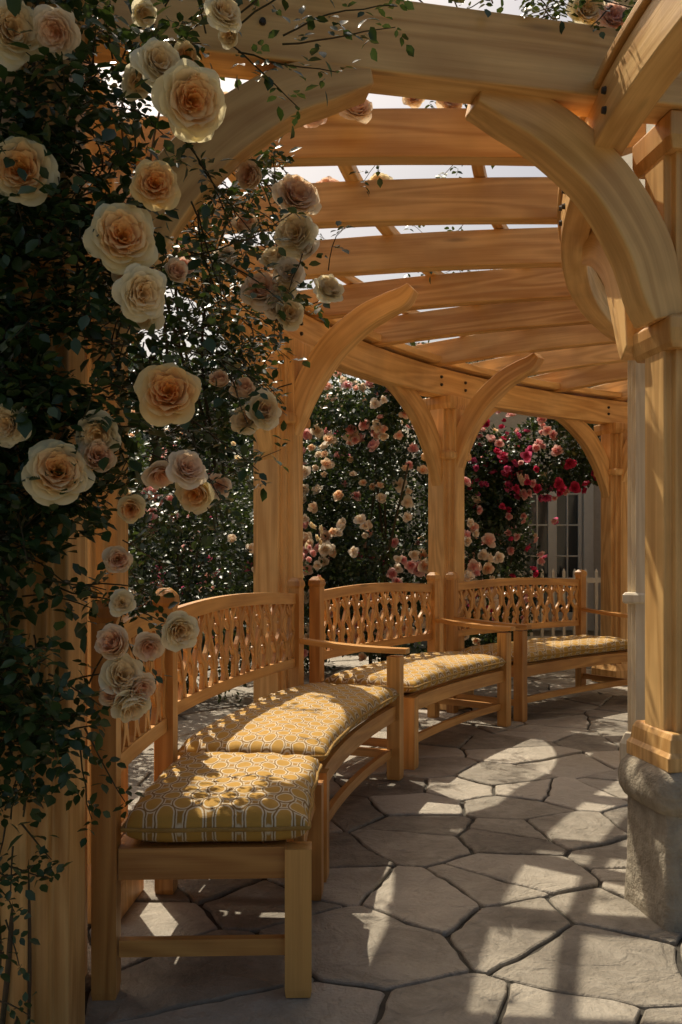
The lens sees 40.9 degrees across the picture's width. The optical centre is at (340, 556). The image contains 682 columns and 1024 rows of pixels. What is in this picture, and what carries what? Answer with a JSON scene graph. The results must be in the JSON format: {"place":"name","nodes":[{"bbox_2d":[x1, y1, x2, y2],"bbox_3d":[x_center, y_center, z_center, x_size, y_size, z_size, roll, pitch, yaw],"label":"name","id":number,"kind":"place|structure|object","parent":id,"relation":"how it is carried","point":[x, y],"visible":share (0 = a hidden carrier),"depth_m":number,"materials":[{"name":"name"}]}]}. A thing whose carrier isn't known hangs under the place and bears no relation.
{"place":"outdoors","nodes":[
{"label":"outdoors","id":0,"kind":"place"},
{"bbox_2d":[142,570,426,654],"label":"ground","id":1,"kind":"structure","parent":0,"point":[414,650],"depth_m":12.26,"materials":[{"name":"soil"}]},
{"bbox_2d":[128,489,145,614],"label":"rose bush","id":2,"kind":"object","parent":1,"relation":"on","point":[134,564],"depth_m":5.90,"materials":[{"name":"green plant"}]},
{"bbox_2d":[128,355,204,612],"bbox_3d":[-2.921,-0.554,8.567,3.222,3.614,2.478,0,0,0],"label":"rose bush","id":3,"kind":"object","parent":1,"relation":"on","point":[146,509],"visible":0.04,"depth_m":8.57,"materials":[{"name":"green plant"}]},
{"bbox_2d":[128,343,249,594],"bbox_3d":[-4.186,-1.267,13.582,5.734,5.071,4.521,0,0,0],"label":"garden tree","id":4,"kind":"object","parent":1,"relation":"on","point":[239,443],"visible":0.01,"depth_m":13.07,"materials":[{"name":"green plant"}]},
{"bbox_2d":[128,326,377,600],"bbox_3d":[-3.294,-2.160,22.043,8.656,7.078,6.847,0,0,0],"label":"garden tree","id":5,"kind":"object","parent":1,"relation":"on","point":[192,364],"visible":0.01,"depth_m":21.04,"materials":[{"name":"green plant"}]},
{"bbox_2d":[130,367,405,616],"bbox_3d":[-0.895,-0.851,14.568,4.904,4.224,3.997,0,0,0],"label":"garden tree","id":6,"kind":"object","parent":1,"relation":"on","point":[317,442],"visible":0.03,"depth_m":13.71,"materials":[{"name":"green plant"}]},
{"bbox_2d":[151,519,391,615],"bbox_3d":[-6.135,-0.104,18.935,21.145,2.894,3.479,0,0,0],"label":"garden hedge","id":7,"kind":"object","parent":1,"relation":"on","point":[182,602],"visible":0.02,"depth_m":18.51,"materials":[{"name":"green plant"}]},
{"bbox_2d":[425,425,544,645],"bbox_3d":[1.763,-0.219,11.382,1.496,2.930,0.952,0,0,0],"label":"garden shrub","id":8,"kind":"object","parent":1,"relation":"on","point":[534,535],"visible":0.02,"depth_m":11.27,"materials":[{"name":"green plant"}]},
{"bbox_2d":[394,124,654,647],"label":"walls","id":9,"kind":"structure","parent":1,"relation":"on","point":[511,421],"depth_m":12.30,"materials":[{"name":"paint"}]},
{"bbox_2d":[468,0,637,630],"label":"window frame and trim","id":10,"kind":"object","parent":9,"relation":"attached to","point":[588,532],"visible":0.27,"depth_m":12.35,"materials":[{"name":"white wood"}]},
{"bbox_2d":[527,470,577,611],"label":"window panes","id":11,"kind":"object","parent":10,"relation":"in","point":[561,530],"visible":0.21,"depth_m":12.38,"materials":[{"name":"grey glass"}]},
{"bbox_2d":[95,0,572,552],"label":"sky","id":12,"kind":"structure","parent":0,"point":[313,174],"materials":[{"name":"white"}]},
{"bbox_2d":[85,655,681,1023],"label":"flagstone pavement","id":13,"kind":"structure","parent":0,"point":[477,870],"depth_m":3.12,"materials":[{"name":"grey stone"}]},
{"bbox_2d":[88,590,323,1000],"bbox_3d":[-0.369,0.655,2.855,0.615,1.070,0.838,0,0,0],"label":"curved garden bench","id":14,"kind":"object","parent":13,"relation":"on","point":[209,815],"visible":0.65,"depth_m":2.47,"materials":[{"name":"brown wood"}]},
{"bbox_2d":[128,410,322,704],"bbox_3d":[-1.365,0.052,7.517,2.431,2.398,2.016,0,0,0],"label":"rose bush","id":15,"kind":"object","parent":13,"relation":"on","point":[176,580],"visible":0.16,"depth_m":7.14,"materials":[{"name":"green plant"}]},
{"bbox_2d":[152,578,409,882],"bbox_3d":[-0.185,0.655,4.188,0.704,1.070,1.802,0,0,15],"label":"curved garden bench","id":16,"kind":"object","parent":13,"relation":"on","point":[319,721],"visible":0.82,"depth_m":4.19,"materials":[{"name":"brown wood"}]},
{"bbox_2d":[181,433,420,672],"bbox_3d":[-0.450,-0.160,9.572,2.497,2.818,1.835,0,0,-27],"label":"rose bush","id":17,"kind":"object","parent":13,"relation":"on","point":[324,500],"visible":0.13,"depth_m":9.24,"materials":[{"name":"green plant"}]},
{"bbox_2d":[0,0,681,1023],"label":"curved wooden pergola","id":18,"kind":"object","parent":13,"relation":"on","point":[578,302],"visible":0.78,"depth_m":3.05,"materials":[{"name":"brown wood"}]},
{"bbox_2d":[0,0,414,1023],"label":"climbing rose","id":19,"kind":"object","parent":18,"relation":"attached to","point":[114,232],"visible":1,"depth_m":1.94,"materials":[{"name":"green plant"}]},
{"bbox_2d":[87,91,354,671],"bbox_3d":[-0.408,-0.570,3.030,0.822,1.962,1.091,0,0,-27],"label":"climbing rose","id":20,"kind":"object","parent":18,"relation":"attached to","point":[298,193],"visible":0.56,"depth_m":2.83,"materials":[{"name":"green plant"}]},
{"bbox_2d":[107,0,635,387],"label":"rambling rose vine","id":21,"kind":"object","parent":18,"relation":"attached to","point":[598,13],"visible":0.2,"depth_m":2.90,"materials":[{"name":"green plant"}]},
{"bbox_2d":[464,434,517,619],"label":"climbing red rose","id":22,"kind":"object","parent":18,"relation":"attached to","point":[476,481],"visible":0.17,"depth_m":9.32,"materials":[{"name":"green plant"}]},
{"bbox_2d":[467,429,557,577],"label":"climbing red rose","id":23,"kind":"object","parent":18,"relation":"attached to","point":[499,520],"visible":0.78,"depth_m":9.07,"materials":[{"name":"green plant"}]},
{"bbox_2d":[467,411,600,523],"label":"climbing red rose","id":24,"kind":"object","parent":18,"relation":"attached to","point":[565,473],"visible":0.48,"depth_m":9.01,"materials":[{"name":"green plant"}]},
{"bbox_2d":[308,572,515,769],"bbox_3d":[0.510,0.655,5.899,0.698,1.070,1.698,0,0,32],"label":"curved garden bench","id":25,"kind":"object","parent":13,"relation":"on","point":[434,677],"visible":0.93,"depth_m":5.88,"materials":[{"name":"brown wood"}]},
{"bbox_2d":[303,371,524,669],"bbox_3d":[0.447,-0.504,9.180,2.721,3.504,2.103,0,0,0],"label":"rose bush","id":26,"kind":"object","parent":13,"relation":"on","point":[414,561],"visible":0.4,"depth_m":8.80,"materials":[{"name":"green plant"}]},
{"bbox_2d":[309,343,428,444],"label":"climbing pink rose","id":27,"kind":"object","parent":26,"relation":"attached to","point":[333,417],"visible":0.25,"depth_m":8.30,"materials":[{"name":"green plant"}]},
{"bbox_2d":[414,427,546,647],"bbox_3d":[1.479,-0.154,10.325,1.652,2.804,1.504,0,0,0],"label":"rose bush","id":28,"kind":"object","parent":13,"relation":"on","point":[482,639],"visible":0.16,"depth_m":10.18,"materials":[{"name":"green plant"}]},
{"bbox_2d":[467,569,600,638],"bbox_3d":[2.450,0.670,10.950,2.100,1.040,0.036,0,0,0],"label":"garden railing","id":29,"kind":"object","parent":13,"relation":"on","point":[595,580],"visible":0.2,"depth_m":10.93,"materials":[{"name":"white wood"}]},
{"bbox_2d":[445,570,627,721],"bbox_3d":[1.683,0.655,7.319,1.825,1.070,0.721,0,0,-42],"label":"curved garden bench","id":30,"kind":"object","parent":13,"relation":"on","point":[579,651],"visible":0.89,"depth_m":7.24,"materials":[{"name":"brown wood"}]}
]}

